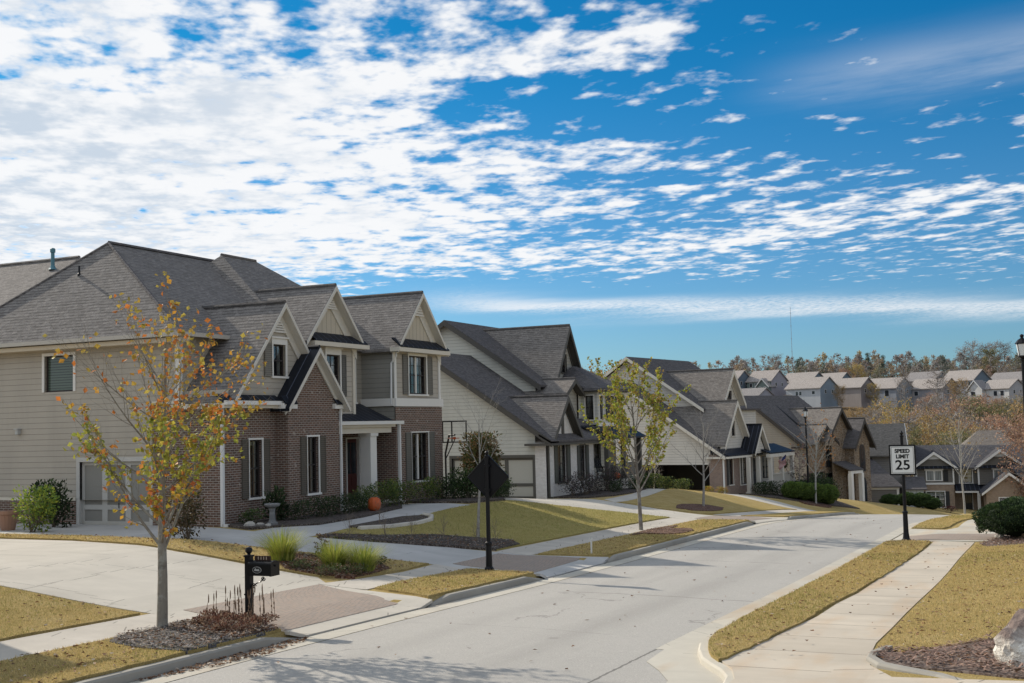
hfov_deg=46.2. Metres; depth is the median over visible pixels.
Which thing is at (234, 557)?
lawn
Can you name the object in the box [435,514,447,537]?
dormant shrub
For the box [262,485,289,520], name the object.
shrub
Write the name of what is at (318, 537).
shrub
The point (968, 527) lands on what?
driveway
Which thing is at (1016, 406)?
woodland tree
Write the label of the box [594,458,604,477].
rocking chair
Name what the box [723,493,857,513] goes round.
driveway
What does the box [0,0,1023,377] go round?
sky
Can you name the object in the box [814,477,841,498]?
shrub
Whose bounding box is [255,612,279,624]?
russet plant
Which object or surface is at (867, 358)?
pine tree
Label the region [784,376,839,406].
hillside house
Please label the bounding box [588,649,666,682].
road
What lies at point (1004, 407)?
woodland tree
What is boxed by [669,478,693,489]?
shrub
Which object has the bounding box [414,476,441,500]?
shrub
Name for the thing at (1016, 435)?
woodland tree
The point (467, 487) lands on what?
shrub
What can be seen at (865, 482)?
arched window
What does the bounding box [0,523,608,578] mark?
driveway
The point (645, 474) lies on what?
shrub
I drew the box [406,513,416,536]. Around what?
dormant shrub
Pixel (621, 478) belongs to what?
shrub
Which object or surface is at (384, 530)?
dormant shrub
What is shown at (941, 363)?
wood
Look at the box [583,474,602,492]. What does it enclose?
shrub
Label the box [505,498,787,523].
driveway
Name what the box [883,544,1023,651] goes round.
lawn
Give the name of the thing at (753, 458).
front door
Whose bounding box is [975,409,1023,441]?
woodland tree
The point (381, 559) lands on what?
ground cover
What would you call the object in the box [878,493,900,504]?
shrub
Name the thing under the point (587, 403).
window
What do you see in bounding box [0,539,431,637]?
driveway
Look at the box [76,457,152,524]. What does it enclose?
garage door
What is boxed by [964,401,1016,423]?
woodland tree
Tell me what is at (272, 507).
bird bath
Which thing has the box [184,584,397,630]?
paver apron
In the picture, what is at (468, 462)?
magnolia shrub
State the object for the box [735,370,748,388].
hillside house
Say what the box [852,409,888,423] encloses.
woodland tree
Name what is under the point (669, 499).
lawn
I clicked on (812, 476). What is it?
shrub
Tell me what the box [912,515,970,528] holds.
lawn
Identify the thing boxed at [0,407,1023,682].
ground
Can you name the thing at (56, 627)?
lawn
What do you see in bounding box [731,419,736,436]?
window
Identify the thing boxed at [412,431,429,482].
window
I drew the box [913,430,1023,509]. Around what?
dark gabled house
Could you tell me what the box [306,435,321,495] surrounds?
window
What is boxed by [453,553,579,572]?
paver apron
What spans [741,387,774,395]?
hillside house
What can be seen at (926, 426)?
woodland tree
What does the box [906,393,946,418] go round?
woodland tree
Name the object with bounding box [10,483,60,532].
shrub
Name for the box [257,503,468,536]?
front walk
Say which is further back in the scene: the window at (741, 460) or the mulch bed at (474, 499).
the window at (741, 460)
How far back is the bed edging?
38.38 m
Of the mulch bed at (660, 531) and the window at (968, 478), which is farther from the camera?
the window at (968, 478)
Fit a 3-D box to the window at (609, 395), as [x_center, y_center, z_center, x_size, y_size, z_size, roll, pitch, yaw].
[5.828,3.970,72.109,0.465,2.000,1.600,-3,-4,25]
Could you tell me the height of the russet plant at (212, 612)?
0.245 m
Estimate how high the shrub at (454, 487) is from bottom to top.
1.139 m
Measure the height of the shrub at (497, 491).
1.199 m
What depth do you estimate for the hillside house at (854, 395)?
397.45 m
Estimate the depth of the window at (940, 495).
113.82 m
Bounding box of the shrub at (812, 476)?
[790,472,828,482]
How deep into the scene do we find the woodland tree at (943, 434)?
149.71 m
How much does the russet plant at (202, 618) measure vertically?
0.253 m
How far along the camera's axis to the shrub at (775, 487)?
88.04 m
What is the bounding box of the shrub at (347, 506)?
[321,494,359,513]
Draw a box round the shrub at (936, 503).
[922,497,942,508]
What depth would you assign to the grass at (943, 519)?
26.24 m
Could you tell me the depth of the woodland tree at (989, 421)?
176.56 m
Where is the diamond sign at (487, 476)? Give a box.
[467,450,508,570]
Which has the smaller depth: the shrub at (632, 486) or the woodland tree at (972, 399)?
the shrub at (632, 486)
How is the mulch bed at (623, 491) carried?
on the ground at (864, 507)
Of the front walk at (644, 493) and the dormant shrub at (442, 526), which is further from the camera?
the front walk at (644, 493)
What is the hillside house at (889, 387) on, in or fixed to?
on the ground at (864, 507)
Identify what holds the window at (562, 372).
in the white brick house at (545, 378)
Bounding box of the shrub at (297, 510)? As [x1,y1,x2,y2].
[277,499,313,519]
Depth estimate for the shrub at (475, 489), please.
49.38 m
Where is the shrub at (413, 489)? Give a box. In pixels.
[393,480,423,504]
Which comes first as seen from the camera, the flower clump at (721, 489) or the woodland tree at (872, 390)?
the flower clump at (721, 489)
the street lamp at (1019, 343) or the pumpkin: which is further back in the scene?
the pumpkin
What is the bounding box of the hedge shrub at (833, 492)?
[820,483,839,503]
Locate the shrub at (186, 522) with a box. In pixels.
[165,486,206,538]
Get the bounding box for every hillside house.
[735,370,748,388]
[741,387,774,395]
[745,370,788,395]
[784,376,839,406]
[785,371,823,384]
[822,372,851,379]
[833,377,875,407]
[871,377,912,406]
[906,371,945,382]
[911,378,959,407]
[944,369,991,397]
[966,379,1022,405]
[991,371,1021,381]
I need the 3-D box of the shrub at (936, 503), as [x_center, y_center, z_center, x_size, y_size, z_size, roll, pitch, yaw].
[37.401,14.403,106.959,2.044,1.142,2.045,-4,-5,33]
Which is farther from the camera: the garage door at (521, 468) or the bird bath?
the garage door at (521, 468)
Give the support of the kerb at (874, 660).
on the ground at (864, 507)
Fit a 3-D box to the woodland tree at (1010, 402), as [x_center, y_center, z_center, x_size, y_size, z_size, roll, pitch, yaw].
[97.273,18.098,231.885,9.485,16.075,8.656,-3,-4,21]
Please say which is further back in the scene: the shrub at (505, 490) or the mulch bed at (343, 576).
the shrub at (505, 490)
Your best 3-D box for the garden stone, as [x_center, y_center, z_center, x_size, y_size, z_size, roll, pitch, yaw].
[-8.001,5.580,36.603,0.404,0.177,0.315,-3,-4,25]
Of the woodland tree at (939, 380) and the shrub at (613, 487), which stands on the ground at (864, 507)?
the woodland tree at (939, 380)
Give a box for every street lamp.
[802,407,808,482]
[1015,334,1023,408]
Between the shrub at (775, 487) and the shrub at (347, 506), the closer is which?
the shrub at (347, 506)
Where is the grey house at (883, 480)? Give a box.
[867,423,926,507]
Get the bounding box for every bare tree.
[449,381,507,536]
[669,399,735,505]
[786,442,814,481]
[924,392,988,513]
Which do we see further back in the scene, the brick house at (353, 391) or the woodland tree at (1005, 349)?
the woodland tree at (1005, 349)
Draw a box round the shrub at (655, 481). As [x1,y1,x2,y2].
[645,473,664,488]
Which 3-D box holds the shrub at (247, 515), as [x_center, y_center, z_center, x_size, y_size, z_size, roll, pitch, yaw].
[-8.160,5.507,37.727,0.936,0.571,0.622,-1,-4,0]
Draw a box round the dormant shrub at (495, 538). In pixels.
[491,518,501,540]
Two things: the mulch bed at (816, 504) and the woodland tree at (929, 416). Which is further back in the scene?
the woodland tree at (929, 416)
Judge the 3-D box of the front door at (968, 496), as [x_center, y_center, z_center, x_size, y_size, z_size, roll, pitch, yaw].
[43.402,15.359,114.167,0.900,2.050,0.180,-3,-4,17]
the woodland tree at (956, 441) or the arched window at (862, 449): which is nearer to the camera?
the arched window at (862, 449)
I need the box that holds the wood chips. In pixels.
[111,532,1023,672]
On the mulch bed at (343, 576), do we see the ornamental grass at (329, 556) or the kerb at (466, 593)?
the ornamental grass at (329, 556)
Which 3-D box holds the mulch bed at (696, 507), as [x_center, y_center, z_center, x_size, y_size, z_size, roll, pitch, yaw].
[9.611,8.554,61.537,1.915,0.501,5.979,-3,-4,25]
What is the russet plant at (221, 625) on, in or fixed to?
on the mulch bed at (238, 635)
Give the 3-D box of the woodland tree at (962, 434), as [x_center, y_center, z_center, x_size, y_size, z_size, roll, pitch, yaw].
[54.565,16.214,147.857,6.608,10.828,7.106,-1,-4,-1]
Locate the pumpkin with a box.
[368,494,380,510]
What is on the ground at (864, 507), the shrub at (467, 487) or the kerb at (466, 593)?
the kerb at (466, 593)
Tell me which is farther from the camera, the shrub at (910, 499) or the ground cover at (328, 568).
the shrub at (910, 499)
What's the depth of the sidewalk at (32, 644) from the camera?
19.82 m
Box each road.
[167,514,947,682]
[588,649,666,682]
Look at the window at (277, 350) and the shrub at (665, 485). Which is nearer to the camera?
the window at (277, 350)
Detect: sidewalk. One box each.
[0,613,195,660]
[319,564,462,589]
[497,518,694,554]
[713,510,802,515]
[722,541,1023,682]
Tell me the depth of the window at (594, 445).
73.83 m
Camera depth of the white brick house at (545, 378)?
66.30 m
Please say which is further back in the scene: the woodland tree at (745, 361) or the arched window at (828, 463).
the woodland tree at (745, 361)
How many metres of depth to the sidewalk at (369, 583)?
28.75 m
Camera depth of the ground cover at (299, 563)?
28.93 m
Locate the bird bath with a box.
[264,503,279,524]
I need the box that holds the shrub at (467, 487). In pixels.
[451,468,477,497]
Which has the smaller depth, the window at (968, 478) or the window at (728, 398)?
the window at (728, 398)
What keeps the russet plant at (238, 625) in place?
on the mulch bed at (238, 635)
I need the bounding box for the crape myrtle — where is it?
[649,436,661,488]
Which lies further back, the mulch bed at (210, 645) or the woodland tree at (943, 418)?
the woodland tree at (943, 418)
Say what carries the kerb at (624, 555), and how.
on the ground at (864, 507)
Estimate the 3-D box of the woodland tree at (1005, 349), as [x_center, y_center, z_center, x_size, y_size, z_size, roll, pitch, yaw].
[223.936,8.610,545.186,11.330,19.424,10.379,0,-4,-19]
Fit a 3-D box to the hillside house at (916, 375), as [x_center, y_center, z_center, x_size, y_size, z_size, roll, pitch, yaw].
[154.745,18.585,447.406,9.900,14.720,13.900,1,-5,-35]
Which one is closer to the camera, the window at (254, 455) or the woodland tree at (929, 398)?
the window at (254, 455)
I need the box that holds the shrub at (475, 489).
[444,467,477,496]
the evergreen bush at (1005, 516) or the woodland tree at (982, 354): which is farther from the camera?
the woodland tree at (982, 354)
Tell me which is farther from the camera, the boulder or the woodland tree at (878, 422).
the woodland tree at (878, 422)
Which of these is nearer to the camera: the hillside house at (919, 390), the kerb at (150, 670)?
the kerb at (150, 670)
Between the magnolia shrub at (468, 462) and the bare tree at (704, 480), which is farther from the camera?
the bare tree at (704, 480)
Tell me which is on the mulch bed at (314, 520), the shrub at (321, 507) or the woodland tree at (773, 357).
the shrub at (321, 507)
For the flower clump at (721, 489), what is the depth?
82.25 m
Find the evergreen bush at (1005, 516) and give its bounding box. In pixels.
[971,495,1023,536]
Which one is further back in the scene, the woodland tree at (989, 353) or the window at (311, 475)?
the woodland tree at (989, 353)
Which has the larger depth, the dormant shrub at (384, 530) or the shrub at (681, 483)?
the shrub at (681, 483)
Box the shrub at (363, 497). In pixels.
[340,490,368,511]
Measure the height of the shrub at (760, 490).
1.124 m
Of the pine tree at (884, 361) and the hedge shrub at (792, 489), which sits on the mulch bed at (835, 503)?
the hedge shrub at (792, 489)
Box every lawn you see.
[0,534,428,578]
[0,586,139,640]
[0,629,280,682]
[316,500,669,550]
[375,568,533,598]
[538,519,748,556]
[619,489,796,513]
[708,540,930,662]
[741,511,849,516]
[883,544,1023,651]
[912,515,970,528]
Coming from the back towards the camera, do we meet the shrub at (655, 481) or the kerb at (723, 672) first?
the shrub at (655, 481)
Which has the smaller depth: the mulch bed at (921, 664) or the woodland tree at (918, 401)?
the mulch bed at (921, 664)
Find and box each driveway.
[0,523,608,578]
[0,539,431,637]
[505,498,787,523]
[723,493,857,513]
[883,520,993,541]
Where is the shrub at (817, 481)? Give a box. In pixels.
[796,479,829,484]
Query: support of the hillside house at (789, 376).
on the ground at (864, 507)
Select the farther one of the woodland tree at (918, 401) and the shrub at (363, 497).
the woodland tree at (918, 401)
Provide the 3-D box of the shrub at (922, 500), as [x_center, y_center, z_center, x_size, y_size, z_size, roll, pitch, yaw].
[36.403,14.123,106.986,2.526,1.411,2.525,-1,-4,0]
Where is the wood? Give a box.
[582,350,1021,378]
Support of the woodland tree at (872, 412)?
on the ground at (864, 507)
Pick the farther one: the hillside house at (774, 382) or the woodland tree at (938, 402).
the hillside house at (774, 382)
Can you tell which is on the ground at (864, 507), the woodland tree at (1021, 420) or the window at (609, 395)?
the woodland tree at (1021, 420)
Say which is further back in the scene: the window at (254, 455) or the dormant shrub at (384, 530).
the window at (254, 455)
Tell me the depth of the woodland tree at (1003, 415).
194.96 m
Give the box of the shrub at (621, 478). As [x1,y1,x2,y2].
[604,468,630,489]
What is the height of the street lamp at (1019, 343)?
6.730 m
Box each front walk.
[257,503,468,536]
[604,489,665,501]
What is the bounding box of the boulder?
[993,608,1023,666]
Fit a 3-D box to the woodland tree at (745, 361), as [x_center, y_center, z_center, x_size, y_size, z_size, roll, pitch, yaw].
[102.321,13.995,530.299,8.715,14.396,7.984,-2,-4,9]
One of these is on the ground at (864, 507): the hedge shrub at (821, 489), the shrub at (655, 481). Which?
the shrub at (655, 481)
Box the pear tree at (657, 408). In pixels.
[577,357,690,529]
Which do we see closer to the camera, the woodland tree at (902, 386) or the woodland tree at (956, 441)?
the woodland tree at (956, 441)
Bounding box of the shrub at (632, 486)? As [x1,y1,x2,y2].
[625,476,643,488]
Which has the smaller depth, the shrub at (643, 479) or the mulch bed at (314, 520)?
the mulch bed at (314, 520)
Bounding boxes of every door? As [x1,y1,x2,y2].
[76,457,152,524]
[269,560,279,576]
[346,437,360,499]
[449,455,535,498]
[752,457,756,483]
[826,473,832,484]
[964,493,973,509]
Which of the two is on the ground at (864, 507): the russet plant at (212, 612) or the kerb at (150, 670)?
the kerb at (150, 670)
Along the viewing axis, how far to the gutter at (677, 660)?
17.82 m
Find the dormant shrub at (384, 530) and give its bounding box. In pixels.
[379,514,394,533]
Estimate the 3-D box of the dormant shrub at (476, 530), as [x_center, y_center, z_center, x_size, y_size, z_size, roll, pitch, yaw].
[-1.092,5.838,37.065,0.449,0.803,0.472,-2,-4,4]
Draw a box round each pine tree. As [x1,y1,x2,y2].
[864,353,872,374]
[879,355,887,375]
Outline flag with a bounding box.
[779,454,785,469]
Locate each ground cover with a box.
[286,557,321,569]
[311,563,348,576]
[343,563,369,575]
[373,554,389,564]
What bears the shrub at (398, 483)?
on the mulch bed at (314, 520)
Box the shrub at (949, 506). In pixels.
[942,505,957,512]
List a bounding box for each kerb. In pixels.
[74,637,300,682]
[425,577,542,607]
[604,522,753,563]
[698,544,879,682]
[788,512,856,520]
[866,645,964,679]
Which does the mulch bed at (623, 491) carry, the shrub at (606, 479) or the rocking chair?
the shrub at (606, 479)
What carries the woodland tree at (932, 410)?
on the ground at (864, 507)
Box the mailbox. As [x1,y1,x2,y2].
[243,547,279,613]
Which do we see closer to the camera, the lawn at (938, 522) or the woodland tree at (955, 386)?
the lawn at (938, 522)
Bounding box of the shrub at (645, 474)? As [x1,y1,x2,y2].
[633,472,653,487]
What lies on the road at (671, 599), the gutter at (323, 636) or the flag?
the gutter at (323, 636)
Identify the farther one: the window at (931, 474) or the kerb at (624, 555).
the window at (931, 474)
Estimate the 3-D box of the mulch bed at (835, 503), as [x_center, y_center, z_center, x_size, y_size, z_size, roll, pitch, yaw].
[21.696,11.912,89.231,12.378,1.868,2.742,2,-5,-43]
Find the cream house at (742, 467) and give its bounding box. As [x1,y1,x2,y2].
[603,357,795,493]
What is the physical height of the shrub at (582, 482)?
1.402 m
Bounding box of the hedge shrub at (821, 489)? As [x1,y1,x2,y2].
[808,482,827,501]
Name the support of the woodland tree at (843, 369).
on the ground at (864, 507)
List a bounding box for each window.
[42,352,75,392]
[248,438,265,499]
[271,336,288,378]
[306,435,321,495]
[324,347,342,389]
[355,359,357,403]
[407,347,428,395]
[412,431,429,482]
[558,445,568,483]
[561,354,566,373]
[580,444,586,479]
[584,394,600,420]
[591,394,604,420]
[593,443,600,467]
[609,395,614,419]
[727,389,732,399]
[729,459,734,485]
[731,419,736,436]
[739,457,746,485]
[761,455,768,479]
[825,449,830,466]
[859,444,865,470]
[864,477,867,501]
[924,469,942,480]
[926,491,945,507]
[958,469,972,483]
[992,468,1010,478]
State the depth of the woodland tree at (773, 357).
540.38 m
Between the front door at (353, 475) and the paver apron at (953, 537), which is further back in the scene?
the front door at (353, 475)
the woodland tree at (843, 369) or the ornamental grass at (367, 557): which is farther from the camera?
the woodland tree at (843, 369)
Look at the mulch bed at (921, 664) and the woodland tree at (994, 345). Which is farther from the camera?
the woodland tree at (994, 345)
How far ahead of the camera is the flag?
90.47 m
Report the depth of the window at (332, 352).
44.95 m
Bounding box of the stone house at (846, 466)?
[744,396,876,501]
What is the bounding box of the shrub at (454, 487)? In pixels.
[433,473,463,498]
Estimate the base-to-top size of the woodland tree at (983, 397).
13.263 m
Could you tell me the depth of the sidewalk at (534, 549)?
41.08 m
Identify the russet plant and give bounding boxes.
[190,613,227,624]
[200,608,233,620]
[203,618,233,631]
[215,612,259,622]
[225,620,259,632]
[237,615,269,626]
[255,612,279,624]
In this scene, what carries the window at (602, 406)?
in the white brick house at (545, 378)
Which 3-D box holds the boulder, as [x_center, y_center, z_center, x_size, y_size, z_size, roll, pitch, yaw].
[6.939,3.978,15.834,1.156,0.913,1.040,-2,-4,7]
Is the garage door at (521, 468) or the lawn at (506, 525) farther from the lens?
the garage door at (521, 468)
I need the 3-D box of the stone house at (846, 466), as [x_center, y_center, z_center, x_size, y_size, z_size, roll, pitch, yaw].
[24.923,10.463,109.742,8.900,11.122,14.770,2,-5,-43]
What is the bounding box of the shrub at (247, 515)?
[238,508,265,522]
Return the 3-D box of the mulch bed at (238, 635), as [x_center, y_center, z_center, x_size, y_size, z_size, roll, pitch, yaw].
[-4.957,4.935,20.528,1.557,0.186,2.667,1,-4,-27]
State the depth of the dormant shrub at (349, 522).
35.16 m
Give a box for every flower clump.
[705,486,714,491]
[715,486,727,493]
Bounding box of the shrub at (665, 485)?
[656,476,678,488]
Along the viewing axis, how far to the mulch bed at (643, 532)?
44.49 m
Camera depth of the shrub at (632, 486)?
68.26 m
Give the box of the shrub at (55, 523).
[28,478,74,527]
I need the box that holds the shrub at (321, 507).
[301,495,337,516]
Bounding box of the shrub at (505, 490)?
[495,478,516,496]
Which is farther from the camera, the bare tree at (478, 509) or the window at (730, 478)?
the window at (730, 478)
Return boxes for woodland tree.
[582,364,613,375]
[737,357,750,371]
[767,353,783,367]
[832,384,845,405]
[837,367,855,376]
[846,406,873,421]
[847,362,868,377]
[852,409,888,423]
[859,408,885,423]
[864,382,881,406]
[865,396,904,422]
[868,396,921,438]
[868,414,908,431]
[878,405,934,476]
[891,374,913,403]
[899,405,913,414]
[905,407,934,425]
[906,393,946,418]
[906,410,956,444]
[906,416,941,440]
[907,404,952,424]
[907,426,929,476]
[909,434,935,476]
[916,396,928,409]
[922,370,949,400]
[923,392,944,409]
[923,395,949,409]
[923,425,960,444]
[924,406,975,442]
[929,401,962,415]
[929,429,971,444]
[931,413,972,427]
[931,430,971,444]
[939,393,991,428]
[941,413,982,430]
[945,377,971,404]
[945,421,991,436]
[953,344,974,369]
[953,391,988,425]
[954,392,975,402]
[961,338,984,366]
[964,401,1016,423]
[966,422,1023,437]
[967,417,998,433]
[968,394,990,413]
[971,341,997,364]
[973,412,1017,430]
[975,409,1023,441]
[979,349,1000,375]
[984,341,1003,367]
[985,408,1023,431]
[988,396,1008,412]
[989,422,1023,443]
[990,400,1017,418]
[993,339,1014,365]
[995,430,1023,496]
[996,399,1023,424]
[998,395,1023,422]
[1013,409,1023,431]
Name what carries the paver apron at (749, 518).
on the driveway at (601, 505)
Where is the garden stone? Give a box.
[243,521,255,525]
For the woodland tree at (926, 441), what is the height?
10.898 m
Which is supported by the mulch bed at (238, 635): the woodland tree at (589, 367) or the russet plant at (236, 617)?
the russet plant at (236, 617)
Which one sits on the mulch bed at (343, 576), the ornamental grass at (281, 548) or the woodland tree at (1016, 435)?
the ornamental grass at (281, 548)
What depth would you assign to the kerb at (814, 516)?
63.42 m
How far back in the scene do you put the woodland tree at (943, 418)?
170.94 m
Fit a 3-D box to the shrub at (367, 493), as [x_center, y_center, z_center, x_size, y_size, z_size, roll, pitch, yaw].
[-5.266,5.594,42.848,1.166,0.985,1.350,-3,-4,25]
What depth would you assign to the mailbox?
21.38 m
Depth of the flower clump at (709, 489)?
81.04 m
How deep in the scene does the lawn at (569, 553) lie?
38.70 m
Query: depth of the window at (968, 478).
114.37 m
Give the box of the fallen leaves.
[0,518,1023,682]
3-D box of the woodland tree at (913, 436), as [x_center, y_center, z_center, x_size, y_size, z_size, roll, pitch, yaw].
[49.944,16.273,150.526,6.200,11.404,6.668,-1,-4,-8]
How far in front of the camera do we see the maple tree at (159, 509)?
20.54 m
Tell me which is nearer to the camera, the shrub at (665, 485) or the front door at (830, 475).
the shrub at (665, 485)
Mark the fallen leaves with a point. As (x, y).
(235, 656)
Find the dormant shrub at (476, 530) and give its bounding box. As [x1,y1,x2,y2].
[471,518,480,541]
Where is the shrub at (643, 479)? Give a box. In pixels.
[634,474,649,488]
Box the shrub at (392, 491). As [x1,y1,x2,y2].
[368,480,400,506]
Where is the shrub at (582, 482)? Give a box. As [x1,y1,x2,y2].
[572,470,602,494]
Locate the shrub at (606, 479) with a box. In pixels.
[594,465,623,490]
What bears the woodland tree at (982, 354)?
on the ground at (864, 507)
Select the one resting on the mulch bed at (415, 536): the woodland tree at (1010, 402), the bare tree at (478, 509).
the bare tree at (478, 509)
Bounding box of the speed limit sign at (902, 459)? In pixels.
[889,431,916,539]
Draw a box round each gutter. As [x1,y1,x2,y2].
[130,514,863,682]
[647,617,736,682]
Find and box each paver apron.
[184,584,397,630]
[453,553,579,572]
[696,516,770,520]
[910,533,1006,540]
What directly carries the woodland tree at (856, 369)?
on the ground at (864, 507)
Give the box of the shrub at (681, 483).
[671,478,689,489]
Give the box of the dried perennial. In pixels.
[205,584,274,617]
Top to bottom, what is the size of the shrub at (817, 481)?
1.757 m
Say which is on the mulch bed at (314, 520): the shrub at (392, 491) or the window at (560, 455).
the shrub at (392, 491)
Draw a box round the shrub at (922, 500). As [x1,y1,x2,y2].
[912,492,933,507]
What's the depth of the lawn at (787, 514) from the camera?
63.11 m
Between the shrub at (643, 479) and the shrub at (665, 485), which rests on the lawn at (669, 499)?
the shrub at (665, 485)
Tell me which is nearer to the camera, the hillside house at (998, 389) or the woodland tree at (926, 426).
the woodland tree at (926, 426)
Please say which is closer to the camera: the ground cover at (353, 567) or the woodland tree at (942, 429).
the ground cover at (353, 567)
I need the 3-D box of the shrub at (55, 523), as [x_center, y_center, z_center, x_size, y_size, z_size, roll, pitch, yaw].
[-14.919,5.249,38.764,1.070,1.692,1.902,2,-6,-44]
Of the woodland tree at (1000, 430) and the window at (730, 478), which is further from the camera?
the woodland tree at (1000, 430)
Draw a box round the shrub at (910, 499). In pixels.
[895,491,917,505]
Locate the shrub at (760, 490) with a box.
[751,482,771,494]
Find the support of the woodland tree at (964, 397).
on the ground at (864, 507)
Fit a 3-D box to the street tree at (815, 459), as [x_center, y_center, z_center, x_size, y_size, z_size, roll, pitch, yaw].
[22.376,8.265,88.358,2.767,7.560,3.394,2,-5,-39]
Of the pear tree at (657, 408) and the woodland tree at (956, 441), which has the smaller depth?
the pear tree at (657, 408)
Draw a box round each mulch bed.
[109,627,274,653]
[174,615,277,636]
[228,501,402,529]
[279,554,389,578]
[319,533,519,550]
[350,515,427,527]
[406,496,504,503]
[554,488,646,498]
[631,525,676,534]
[644,528,692,533]
[676,504,723,510]
[739,493,859,508]
[799,500,831,507]
[877,640,1023,678]
[979,536,1023,545]
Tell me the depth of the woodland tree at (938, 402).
282.94 m
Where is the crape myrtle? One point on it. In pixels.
(655, 465)
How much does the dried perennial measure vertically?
0.682 m
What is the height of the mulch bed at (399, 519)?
0.235 m
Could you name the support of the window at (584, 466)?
in the white brick house at (545, 378)
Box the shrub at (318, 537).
[313,533,329,555]
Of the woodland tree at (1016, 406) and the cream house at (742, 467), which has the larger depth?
the woodland tree at (1016, 406)
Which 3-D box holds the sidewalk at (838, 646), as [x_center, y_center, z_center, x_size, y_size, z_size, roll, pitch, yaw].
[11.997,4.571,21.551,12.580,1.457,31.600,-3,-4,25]
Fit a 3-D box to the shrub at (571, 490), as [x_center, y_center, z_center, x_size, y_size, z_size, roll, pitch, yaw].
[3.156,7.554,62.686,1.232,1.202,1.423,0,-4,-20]
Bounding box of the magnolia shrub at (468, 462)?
[456,430,505,495]
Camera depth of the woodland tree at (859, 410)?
281.58 m
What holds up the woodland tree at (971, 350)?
on the ground at (864, 507)
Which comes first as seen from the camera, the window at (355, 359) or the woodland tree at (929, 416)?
the window at (355, 359)
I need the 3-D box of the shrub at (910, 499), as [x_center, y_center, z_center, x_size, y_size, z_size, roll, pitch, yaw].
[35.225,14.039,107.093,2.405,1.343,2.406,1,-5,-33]
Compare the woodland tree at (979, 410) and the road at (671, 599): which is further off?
the woodland tree at (979, 410)
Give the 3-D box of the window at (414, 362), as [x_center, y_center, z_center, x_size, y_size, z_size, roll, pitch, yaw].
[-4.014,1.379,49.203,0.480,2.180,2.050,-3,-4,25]
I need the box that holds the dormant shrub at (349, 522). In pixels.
[343,510,357,534]
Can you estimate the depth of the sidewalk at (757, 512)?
63.95 m
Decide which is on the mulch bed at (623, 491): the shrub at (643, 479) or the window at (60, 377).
the shrub at (643, 479)
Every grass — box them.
[0,500,1023,682]
[248,524,315,560]
[297,535,363,568]
[333,540,397,571]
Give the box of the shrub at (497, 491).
[477,480,509,497]
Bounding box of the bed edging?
[358,512,433,529]
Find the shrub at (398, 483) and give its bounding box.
[380,478,408,505]
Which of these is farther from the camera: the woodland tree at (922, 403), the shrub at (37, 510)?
the woodland tree at (922, 403)
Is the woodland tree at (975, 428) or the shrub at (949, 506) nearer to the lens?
the shrub at (949, 506)
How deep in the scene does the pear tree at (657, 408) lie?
45.02 m
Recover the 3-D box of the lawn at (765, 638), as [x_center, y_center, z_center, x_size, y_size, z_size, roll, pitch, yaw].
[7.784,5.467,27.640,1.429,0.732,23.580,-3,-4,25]
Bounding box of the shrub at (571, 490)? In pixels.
[558,474,583,495]
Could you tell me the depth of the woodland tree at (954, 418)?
198.82 m
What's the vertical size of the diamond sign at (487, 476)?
3.040 m
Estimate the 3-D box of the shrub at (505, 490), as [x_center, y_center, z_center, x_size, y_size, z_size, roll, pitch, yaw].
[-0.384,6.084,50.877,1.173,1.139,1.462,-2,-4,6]
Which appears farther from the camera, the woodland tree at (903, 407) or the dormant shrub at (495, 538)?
the woodland tree at (903, 407)
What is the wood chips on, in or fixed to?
on the mulch bed at (997, 542)
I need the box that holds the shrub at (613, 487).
[608,480,622,491]
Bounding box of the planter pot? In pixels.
[0,510,18,530]
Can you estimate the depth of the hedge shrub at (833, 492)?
89.04 m
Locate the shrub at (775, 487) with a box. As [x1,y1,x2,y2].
[761,480,785,495]
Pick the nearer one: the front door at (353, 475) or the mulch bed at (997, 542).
the mulch bed at (997, 542)
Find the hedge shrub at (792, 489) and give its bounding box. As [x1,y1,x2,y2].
[780,481,803,498]
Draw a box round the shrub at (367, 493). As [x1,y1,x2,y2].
[352,484,381,509]
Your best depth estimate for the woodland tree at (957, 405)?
206.76 m
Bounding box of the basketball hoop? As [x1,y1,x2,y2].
[442,420,466,494]
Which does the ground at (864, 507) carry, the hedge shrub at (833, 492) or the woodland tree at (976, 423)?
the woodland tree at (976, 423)
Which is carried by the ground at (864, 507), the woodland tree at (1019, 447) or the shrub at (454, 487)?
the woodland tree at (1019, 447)
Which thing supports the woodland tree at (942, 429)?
on the ground at (864, 507)
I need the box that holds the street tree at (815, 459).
[786,403,835,502]
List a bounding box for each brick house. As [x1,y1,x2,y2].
[0,241,449,526]
[437,320,644,498]
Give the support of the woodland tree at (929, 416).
on the ground at (864, 507)
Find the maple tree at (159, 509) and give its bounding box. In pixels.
[40,271,270,628]
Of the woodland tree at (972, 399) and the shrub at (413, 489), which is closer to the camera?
the shrub at (413, 489)
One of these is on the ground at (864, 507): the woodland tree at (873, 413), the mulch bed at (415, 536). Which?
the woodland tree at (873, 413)
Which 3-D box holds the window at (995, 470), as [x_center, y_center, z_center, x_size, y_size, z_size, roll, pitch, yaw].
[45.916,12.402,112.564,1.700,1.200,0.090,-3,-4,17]
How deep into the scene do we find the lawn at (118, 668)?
17.32 m
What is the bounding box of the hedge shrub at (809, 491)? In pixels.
[798,482,815,499]
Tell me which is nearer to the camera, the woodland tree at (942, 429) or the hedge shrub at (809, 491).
the hedge shrub at (809, 491)
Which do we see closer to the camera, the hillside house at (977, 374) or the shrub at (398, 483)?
the shrub at (398, 483)
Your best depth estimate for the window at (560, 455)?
64.58 m
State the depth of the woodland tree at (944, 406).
232.64 m
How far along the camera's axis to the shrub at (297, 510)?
38.77 m

